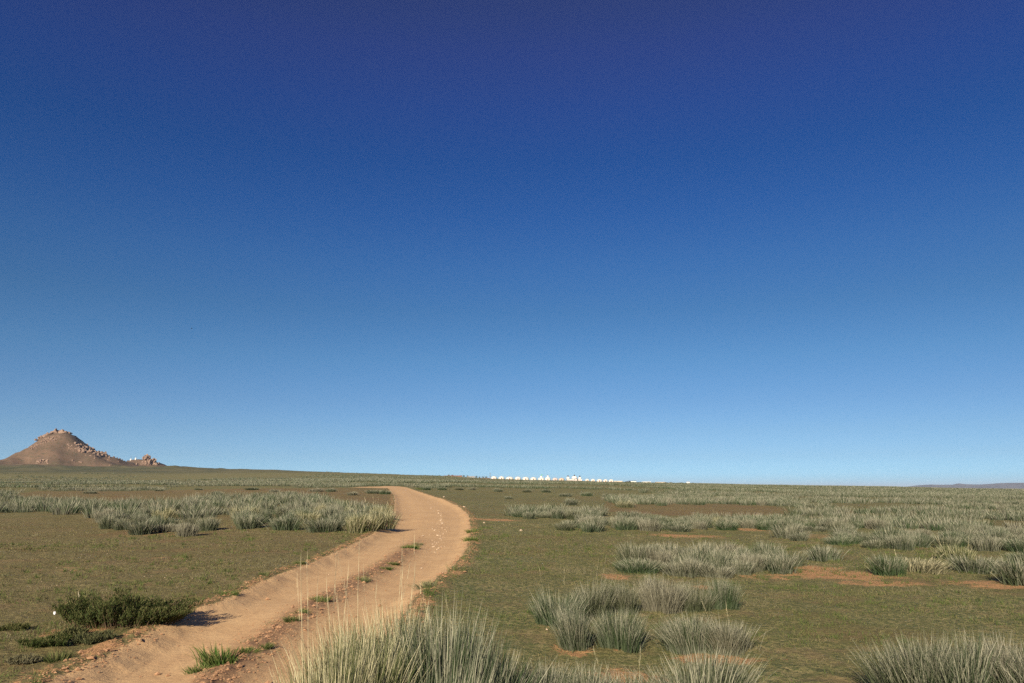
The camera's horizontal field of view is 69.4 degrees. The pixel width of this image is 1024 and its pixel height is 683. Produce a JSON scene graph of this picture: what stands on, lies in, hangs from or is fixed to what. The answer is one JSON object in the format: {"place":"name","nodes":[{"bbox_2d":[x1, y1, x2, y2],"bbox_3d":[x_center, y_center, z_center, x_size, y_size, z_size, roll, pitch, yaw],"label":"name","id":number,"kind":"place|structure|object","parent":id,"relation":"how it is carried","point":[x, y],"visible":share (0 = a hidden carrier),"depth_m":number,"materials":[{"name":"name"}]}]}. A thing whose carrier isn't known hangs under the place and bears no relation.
{"place":"outdoors","nodes":[
{"label":"outdoors","id":0,"kind":"place"},
{"bbox_2d":[0,433,340,474],"bbox_3d":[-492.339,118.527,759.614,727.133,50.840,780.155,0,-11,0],"label":"hill","id":1,"kind":"structure","parent":0,"point":[57,455],"depth_m":687.63,"materials":[{"name":"stone"}]},
{"bbox_2d":[141,454,156,464],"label":"rock tower","id":2,"kind":"structure","parent":1,"relation":"on","point":[147,459],"depth_m":831.95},
{"bbox_2d":[53,486,469,682],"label":"dirt track","id":3,"kind":"structure","parent":0,"point":[230,618],"depth_m":9.95,"materials":[{"name":"soil"}]},
{"bbox_2d":[179,662,215,673],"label":"green weed","id":4,"kind":"object","parent":3,"relation":"on","point":[195,670],"visible":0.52,"depth_m":6.86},
{"bbox_2d":[186,641,242,667],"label":"green weed","id":5,"kind":"object","parent":3,"relation":"on","point":[214,659],"visible":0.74,"depth_m":7.01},
{"bbox_2d":[237,644,262,653],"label":"green weed","id":6,"kind":"object","parent":3,"relation":"on","point":[250,649],"visible":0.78,"depth_m":7.42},
{"bbox_2d":[24,509,479,682],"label":"earth clods","id":7,"kind":"object","parent":3,"relation":"on","point":[90,657],"visible":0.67,"depth_m":8.44,"materials":[{"name":"soil"}]},
{"bbox_2d":[0,473,1023,682],"bbox_3d":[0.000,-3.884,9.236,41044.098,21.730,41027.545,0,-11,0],"label":"ground","id":8,"kind":"structure","parent":0,"point":[486,504],"depth_m":13.00,"materials":[{"name":"plant"}]},
{"bbox_2d":[0,622,31,630],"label":"shrub","id":9,"kind":"object","parent":8,"relation":"on","point":[19,626],"visible":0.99,"depth_m":8.37,"materials":[{"name":"green plant"}]},
{"bbox_2d":[4,652,43,664],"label":"shrub","id":10,"kind":"object","parent":8,"relation":"on","point":[32,658],"visible":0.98,"depth_m":6.90,"materials":[{"name":"green plant"}]},
{"bbox_2d":[15,632,74,648],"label":"shrub","id":11,"kind":"object","parent":8,"relation":"on","point":[56,640],"visible":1,"depth_m":7.55,"materials":[{"name":"green plant"}]},
{"bbox_2d":[38,648,76,662],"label":"green weed","id":12,"kind":"object","parent":8,"relation":"on","point":[57,657],"visible":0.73,"depth_m":7.01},
{"bbox_2d":[52,624,90,636],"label":"shrub","id":13,"kind":"object","parent":8,"relation":"on","point":[76,629],"visible":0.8,"depth_m":8.04,"materials":[{"name":"green plant"}]},
{"bbox_2d":[71,628,118,644],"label":"shrub","id":14,"kind":"object","parent":8,"relation":"on","point":[94,637],"visible":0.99,"depth_m":7.74,"materials":[{"name":"green plant"}]},
{"bbox_2d":[91,508,119,522],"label":"grass tussock","id":15,"kind":"object","parent":8,"relation":"on","point":[110,511],"depth_m":28.81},
{"bbox_2d":[96,513,122,528],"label":"grass tussock","id":16,"kind":"object","parent":8,"relation":"on","point":[105,522],"depth_m":24.84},
{"bbox_2d":[95,511,132,520],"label":"grass tussock","id":17,"kind":"object","parent":8,"relation":"on","point":[120,515],"depth_m":27.76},
{"bbox_2d":[110,519,133,530],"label":"grass tussock","id":18,"kind":"object","parent":8,"relation":"on","point":[118,525],"depth_m":24.33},
{"bbox_2d":[50,587,205,629],"bbox_3d":[-4.573,3.123,8.776,1.725,0.483,1.200,0,-11,0],"label":"shrub","id":19,"kind":"object","parent":8,"relation":"on","point":[128,608],"visible":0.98,"depth_m":8.54,"materials":[{"name":"green plant"}]},
{"bbox_2d":[121,517,157,534],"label":"grass tussock","id":20,"kind":"object","parent":8,"relation":"on","point":[144,528],"depth_m":22.44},
{"bbox_2d":[131,513,151,523],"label":"grass tussock","id":21,"kind":"object","parent":8,"relation":"on","point":[142,519],"depth_m":27.43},
{"bbox_2d":[149,513,167,530],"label":"grass tussock","id":22,"kind":"object","parent":8,"relation":"on","point":[160,520],"depth_m":24.16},
{"bbox_2d":[148,502,178,520],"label":"grass tussock","id":23,"kind":"object","parent":8,"relation":"on","point":[167,513],"depth_m":29.71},
{"bbox_2d":[154,522,179,532],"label":"grass tussock","id":24,"kind":"object","parent":8,"relation":"on","point":[165,528],"depth_m":23.32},
{"bbox_2d":[172,519,201,536],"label":"grass tussock","id":25,"kind":"object","parent":8,"relation":"on","point":[186,530],"depth_m":21.56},
{"bbox_2d":[194,515,222,530],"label":"grass tussock","id":26,"kind":"object","parent":8,"relation":"on","point":[206,524],"depth_m":23.72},
{"bbox_2d":[232,513,275,529],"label":"grass tussock","id":27,"kind":"object","parent":8,"relation":"on","point":[249,523],"depth_m":24.30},
{"bbox_2d":[258,506,275,522],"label":"grass tussock","id":28,"kind":"object","parent":8,"relation":"on","point":[268,513],"depth_m":27.05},
{"bbox_2d":[258,513,307,530],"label":"grass tussock","id":29,"kind":"object","parent":8,"relation":"on","point":[281,524],"depth_m":23.50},
{"bbox_2d":[294,503,323,523],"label":"grass tussock","id":30,"kind":"object","parent":8,"relation":"on","point":[312,515],"depth_m":26.19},
{"bbox_2d":[299,516,346,532],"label":"grass tussock","id":31,"kind":"object","parent":8,"relation":"on","point":[330,526],"depth_m":22.43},
{"bbox_2d":[270,551,388,682],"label":"grass tussock","id":32,"kind":"object","parent":8,"relation":"on","point":[302,677],"depth_m":4.15,"materials":[{"name":"plant"}]},
{"bbox_2d":[318,506,341,521],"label":"grass tussock","id":33,"kind":"object","parent":8,"relation":"on","point":[329,512],"depth_m":27.74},
{"bbox_2d":[325,512,350,525],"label":"grass tussock","id":34,"kind":"object","parent":8,"relation":"on","point":[335,516],"depth_m":25.41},
{"bbox_2d":[277,539,445,682],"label":"grass tussock","id":35,"kind":"object","parent":8,"relation":"on","point":[390,676],"depth_m":4.47,"materials":[{"name":"plant"}]},
{"bbox_2d":[341,501,383,532],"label":"grass tussock","id":36,"kind":"object","parent":8,"relation":"on","point":[364,523],"depth_m":22.08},
{"bbox_2d":[367,496,394,518],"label":"grass tussock","id":37,"kind":"object","parent":8,"relation":"on","point":[389,511],"depth_m":29.03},
{"bbox_2d":[364,497,402,529],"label":"grass tussock","id":38,"kind":"object","parent":8,"relation":"on","point":[385,516],"depth_m":23.55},
{"bbox_2d":[294,531,478,678],"bbox_3d":[-0.889,2.006,5.147,1.079,1.366,1.124,-7,-13,30],"label":"grass tussock","id":39,"kind":"object","parent":8,"relation":"on","point":[391,626],"depth_m":5.08,"materials":[{"name":"plant"}]},
{"bbox_2d":[408,580,440,589],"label":"green weed","id":40,"kind":"object","parent":8,"relation":"on","point":[425,584],"visible":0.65,"depth_m":11.45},
{"bbox_2d":[362,591,525,682],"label":"grass tussock","id":41,"kind":"object","parent":8,"relation":"on","point":[463,657],"depth_m":4.83,"materials":[{"name":"plant"}]},
{"bbox_2d":[361,646,528,682],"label":"grass tussock","id":42,"kind":"object","parent":8,"relation":"on","point":[464,679],"depth_m":3.75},
{"bbox_2d":[418,588,552,682],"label":"grass tussock","id":43,"kind":"object","parent":8,"relation":"on","point":[499,673],"depth_m":5.15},
{"bbox_2d":[0,471,1023,530],"bbox_3d":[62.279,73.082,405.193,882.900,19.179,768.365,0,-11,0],"label":"distant tussocks","id":44,"kind":"object","parent":8,"relation":"on","point":[696,494],"visible":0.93,"depth_m":64.16,"materials":[{"name":"plant"}]},
{"bbox_2d":[520,569,593,627],"bbox_3d":[0.608,3.044,8.841,0.934,0.700,1.017,7,-13,-32],"label":"grass tussock","id":45,"kind":"object","parent":8,"relation":"on","point":[542,605],"depth_m":8.78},
{"bbox_2d":[506,655,608,682],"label":"grass tussock","id":46,"kind":"object","parent":8,"relation":"on","point":[547,679],"depth_m":5.47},
{"bbox_2d":[550,507,564,518],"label":"grass tussock","id":47,"kind":"object","parent":8,"relation":"on","point":[558,514],"depth_m":32.00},
{"bbox_2d":[554,519,576,530],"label":"grass tussock","id":48,"kind":"object","parent":8,"relation":"on","point":[566,527],"depth_m":24.70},
{"bbox_2d":[542,601,596,652],"bbox_3d":[0.596,2.934,7.680,0.623,0.507,0.840,0,-11,1],"label":"grass tussock","id":49,"kind":"object","parent":8,"relation":"on","point":[573,633],"depth_m":7.55,"materials":[{"name":"plant"}]},
{"bbox_2d":[562,508,583,519],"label":"grass tussock","id":50,"kind":"object","parent":8,"relation":"on","point":[569,515],"depth_m":31.76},
{"bbox_2d":[538,660,638,682],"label":"grass tussock","id":51,"kind":"object","parent":8,"relation":"on","point":[590,677],"depth_m":5.26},
{"bbox_2d":[579,521,602,532],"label":"grass tussock","id":52,"kind":"object","parent":8,"relation":"on","point":[588,528],"depth_m":24.43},
{"bbox_2d":[581,518,606,530],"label":"grass tussock","id":53,"kind":"object","parent":8,"relation":"on","point":[600,524],"depth_m":24.89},
{"bbox_2d":[570,558,622,617],"bbox_3d":[1.036,3.145,9.515,0.871,0.793,0.831,-2,-11,9],"label":"grass tussock","id":54,"kind":"object","parent":8,"relation":"on","point":[604,598],"depth_m":9.41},
{"bbox_2d":[564,646,661,682],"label":"grass tussock","id":55,"kind":"object","parent":8,"relation":"on","point":[628,680],"depth_m":5.55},
{"bbox_2d":[587,605,652,653],"bbox_3d":[1.128,2.982,7.785,0.918,0.489,0.685,-7,-14,33],"label":"grass tussock","id":56,"kind":"object","parent":8,"relation":"on","point":[623,635],"depth_m":7.68,"materials":[{"name":"plant"}]},
{"bbox_2d":[610,578,641,614],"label":"grass tussock","id":57,"kind":"object","parent":8,"relation":"on","point":[625,601],"depth_m":9.62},
{"bbox_2d":[612,516,639,529],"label":"grass tussock","id":58,"kind":"object","parent":8,"relation":"on","point":[624,525],"depth_m":25.87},
{"bbox_2d":[610,509,641,517],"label":"grass tussock","id":59,"kind":"object","parent":8,"relation":"on","point":[624,514],"depth_m":30.56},
{"bbox_2d":[616,500,635,507],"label":"grass tussock","id":60,"kind":"object","parent":8,"relation":"on","point":[621,504],"depth_m":46.02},
{"bbox_2d":[611,540,658,562],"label":"grass tussock","id":61,"kind":"object","parent":8,"relation":"on","point":[627,553],"depth_m":15.00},
{"bbox_2d":[608,557,666,573],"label":"grass tussock","id":62,"kind":"object","parent":8,"relation":"on","point":[632,568],"depth_m":13.94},
{"bbox_2d":[615,557,665,571],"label":"grass tussock","id":63,"kind":"object","parent":8,"relation":"on","point":[638,560],"depth_m":14.25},
{"bbox_2d":[636,518,664,531],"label":"grass tussock","id":64,"kind":"object","parent":8,"relation":"on","point":[647,525],"depth_m":25.61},
{"bbox_2d":[632,545,676,564],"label":"grass tussock","id":65,"kind":"object","parent":8,"relation":"on","point":[658,556],"depth_m":14.97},
{"bbox_2d":[631,573,698,613],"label":"grass tussock","id":66,"kind":"object","parent":8,"relation":"on","point":[656,596],"depth_m":9.82,"materials":[{"name":"plant"}]},
{"bbox_2d":[636,541,695,558],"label":"grass tussock","id":67,"kind":"object","parent":8,"relation":"on","point":[669,546],"depth_m":15.77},
{"bbox_2d":[658,558,697,577],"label":"grass tussock","id":68,"kind":"object","parent":8,"relation":"on","point":[671,571],"depth_m":13.63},
{"bbox_2d":[664,522,696,531],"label":"grass tussock","id":69,"kind":"object","parent":8,"relation":"on","point":[682,528],"depth_m":25.68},
{"bbox_2d":[664,548,706,566],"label":"grass tussock","id":70,"kind":"object","parent":8,"relation":"on","point":[694,555],"depth_m":14.37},
{"bbox_2d":[644,609,737,655],"bbox_3d":[1.770,3.007,7.703,1.067,0.454,0.788,5,-12,-23],"label":"grass tussock","id":71,"kind":"object","parent":8,"relation":"on","point":[676,633],"depth_m":7.57,"materials":[{"name":"plant"}]},
{"bbox_2d":[663,578,719,611],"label":"grass tussock","id":72,"kind":"object","parent":8,"relation":"on","point":[697,603],"depth_m":9.94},
{"bbox_2d":[669,556,717,577],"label":"grass tussock","id":73,"kind":"object","parent":8,"relation":"on","point":[696,569],"depth_m":13.55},
{"bbox_2d":[667,541,726,563],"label":"grass tussock","id":74,"kind":"object","parent":8,"relation":"on","point":[704,547],"depth_m":15.43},
{"bbox_2d":[687,519,711,529],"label":"grass tussock","id":75,"kind":"object","parent":8,"relation":"on","point":[702,525],"depth_m":27.29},
{"bbox_2d":[621,640,780,682],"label":"grass tussock","id":76,"kind":"object","parent":8,"relation":"on","point":[710,674],"depth_m":5.63,"materials":[{"name":"plant"}]},
{"bbox_2d":[693,563,741,577],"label":"grass tussock","id":77,"kind":"object","parent":8,"relation":"on","point":[725,572],"depth_m":13.47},
{"bbox_2d":[698,547,740,570],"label":"grass tussock","id":78,"kind":"object","parent":8,"relation":"on","point":[712,558],"depth_m":14.44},
{"bbox_2d":[699,541,744,551],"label":"grass tussock","id":79,"kind":"object","parent":8,"relation":"on","point":[730,546],"depth_m":16.09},
{"bbox_2d":[701,574,745,609],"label":"grass tussock","id":80,"kind":"object","parent":8,"relation":"on","point":[728,598],"depth_m":10.07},
{"bbox_2d":[681,598,767,656],"bbox_3d":[2.192,2.952,7.769,1.011,0.595,0.934,9,-15,-39],"label":"grass tussock","id":81,"kind":"object","parent":8,"relation":"on","point":[733,638],"depth_m":7.51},
{"bbox_2d":[708,520,740,530],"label":"grass tussock","id":82,"kind":"object","parent":8,"relation":"on","point":[726,526],"depth_m":27.08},
{"bbox_2d":[718,547,758,559],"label":"grass tussock","id":83,"kind":"object","parent":8,"relation":"on","point":[740,551],"depth_m":15.55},
{"bbox_2d":[719,559,759,574],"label":"grass tussock","id":84,"kind":"object","parent":8,"relation":"on","point":[745,569],"depth_m":13.94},
{"bbox_2d":[739,518,759,528],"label":"grass tussock","id":85,"kind":"object","parent":8,"relation":"on","point":[749,524],"depth_m":28.49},
{"bbox_2d":[731,551,771,572],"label":"grass tussock","id":86,"kind":"object","parent":8,"relation":"on","point":[743,557],"depth_m":14.39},
{"bbox_2d":[754,519,780,529],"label":"grass tussock","id":87,"kind":"object","parent":8,"relation":"on","point":[762,526],"depth_m":27.70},
{"bbox_2d":[745,539,791,554],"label":"grass tussock","id":88,"kind":"object","parent":8,"relation":"on","point":[759,546],"depth_m":16.26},
{"bbox_2d":[750,550,806,574],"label":"grass tussock","id":89,"kind":"object","parent":8,"relation":"on","point":[776,565],"depth_m":14.20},
{"bbox_2d":[763,547,810,566],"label":"grass tussock","id":90,"kind":"object","parent":8,"relation":"on","point":[778,551],"depth_m":15.40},
{"bbox_2d":[766,523,810,538],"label":"grass tussock","id":91,"kind":"object","parent":8,"relation":"on","point":[789,530],"depth_m":23.32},
{"bbox_2d":[786,531,808,540],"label":"grass tussock","id":92,"kind":"object","parent":8,"relation":"on","point":[799,536],"depth_m":22.36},
{"bbox_2d":[804,525,828,531],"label":"grass tussock","id":93,"kind":"object","parent":8,"relation":"on","point":[820,529],"depth_m":27.16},
{"bbox_2d":[801,544,847,562],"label":"grass tussock","id":94,"kind":"object","parent":8,"relation":"on","point":[821,554],"depth_m":16.53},
{"bbox_2d":[820,517,849,530],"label":"grass tussock","id":95,"kind":"object","parent":8,"relation":"on","point":[830,522],"depth_m":28.24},
{"bbox_2d":[822,534,854,544],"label":"grass tussock","id":96,"kind":"object","parent":8,"relation":"on","point":[839,541],"depth_m":21.07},
{"bbox_2d":[827,519,853,531],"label":"grass tussock","id":97,"kind":"object","parent":8,"relation":"on","point":[837,525],"depth_m":26.77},
{"bbox_2d":[827,525,867,536],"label":"grass tussock","id":98,"kind":"object","parent":8,"relation":"on","point":[846,530],"depth_m":22.88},
{"bbox_2d":[831,532,864,543],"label":"grass tussock","id":99,"kind":"object","parent":8,"relation":"on","point":[857,540],"depth_m":21.54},
{"bbox_2d":[860,539,888,548],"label":"grass tussock","id":100,"kind":"object","parent":8,"relation":"on","point":[877,544],"depth_m":20.18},
{"bbox_2d":[863,517,889,529],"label":"grass tussock","id":101,"kind":"object","parent":8,"relation":"on","point":[867,524],"depth_m":29.32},
{"bbox_2d":[869,519,893,529],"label":"grass tussock","id":102,"kind":"object","parent":8,"relation":"on","point":[880,525],"depth_m":29.02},
{"bbox_2d":[857,554,912,575],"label":"grass tussock","id":103,"kind":"object","parent":8,"relation":"on","point":[880,566],"depth_m":14.07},
{"bbox_2d":[868,524,911,537],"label":"grass tussock","id":104,"kind":"object","parent":8,"relation":"on","point":[883,532],"depth_m":21.96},
{"bbox_2d":[881,533,898,548],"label":"grass tussock","id":105,"kind":"object","parent":8,"relation":"on","point":[890,545],"depth_m":20.23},
{"bbox_2d":[892,530,915,550],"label":"grass tussock","id":106,"kind":"object","parent":8,"relation":"on","point":[905,543],"depth_m":19.91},
{"bbox_2d":[892,533,937,547],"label":"grass tussock","id":107,"kind":"object","parent":8,"relation":"on","point":[919,542],"depth_m":20.79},
{"bbox_2d":[837,628,993,682],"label":"grass tussock","id":108,"kind":"object","parent":8,"relation":"on","point":[894,674],"depth_m":5.99,"materials":[{"name":"plant"}]},
{"bbox_2d":[893,554,954,574],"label":"grass tussock","id":109,"kind":"object","parent":8,"relation":"on","point":[930,566],"depth_m":14.47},
{"bbox_2d":[929,534,963,548],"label":"grass tussock","id":110,"kind":"object","parent":8,"relation":"on","point":[949,541],"depth_m":20.60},
{"bbox_2d":[930,529,971,546],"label":"grass tussock","id":111,"kind":"object","parent":8,"relation":"on","point":[960,536],"depth_m":21.37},
{"bbox_2d":[889,625,1014,682],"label":"grass tussock","id":112,"kind":"object","parent":8,"relation":"on","point":[970,674],"depth_m":5.86,"materials":[{"name":"plant"}]},
{"bbox_2d":[940,522,969,530],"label":"grass tussock","id":113,"kind":"object","parent":8,"relation":"on","point":[958,524],"depth_m":28.30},
{"bbox_2d":[932,538,979,560],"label":"grass tussock","id":114,"kind":"object","parent":8,"relation":"on","point":[946,551],"depth_m":17.27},
{"bbox_2d":[941,554,1009,574],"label":"grass tussock","id":115,"kind":"object","parent":8,"relation":"on","point":[971,568],"depth_m":14.66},
{"bbox_2d":[933,624,1023,682],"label":"grass tussock","id":116,"kind":"object","parent":8,"relation":"on","point":[1011,655],"depth_m":6.03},
{"bbox_2d":[963,533,1006,551],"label":"grass tussock","id":117,"kind":"object","parent":8,"relation":"on","point":[986,544],"depth_m":20.08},
{"bbox_2d":[977,529,1017,539],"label":"grass tussock","id":118,"kind":"object","parent":8,"relation":"on","point":[998,534],"depth_m":22.08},
{"bbox_2d":[977,638,1023,682],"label":"grass tussock","id":119,"kind":"object","parent":8,"relation":"on","point":[1012,678],"depth_m":5.81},
{"bbox_2d":[979,553,1023,585],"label":"grass tussock","id":120,"kind":"object","parent":8,"relation":"on","point":[1011,573],"depth_m":13.13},
{"bbox_2d":[996,548,1023,564],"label":"grass tussock","id":121,"kind":"object","parent":8,"relation":"on","point":[1018,555],"depth_m":16.32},
{"bbox_2d":[1000,537,1023,552],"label":"grass tussock","id":122,"kind":"object","parent":8,"relation":"on","point":[1007,543],"depth_m":19.99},
{"bbox_2d":[0,0,1023,486],"label":"sky","id":123,"kind":"structure","parent":0,"point":[781,242],"materials":[{"name":"blue"}]},
{"bbox_2d":[908,483,1023,488],"bbox_3d":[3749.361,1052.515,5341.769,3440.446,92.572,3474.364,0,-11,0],"label":"mountains","id":124,"kind":"structure","parent":0,"point":[1008,485],"depth_m":5074.98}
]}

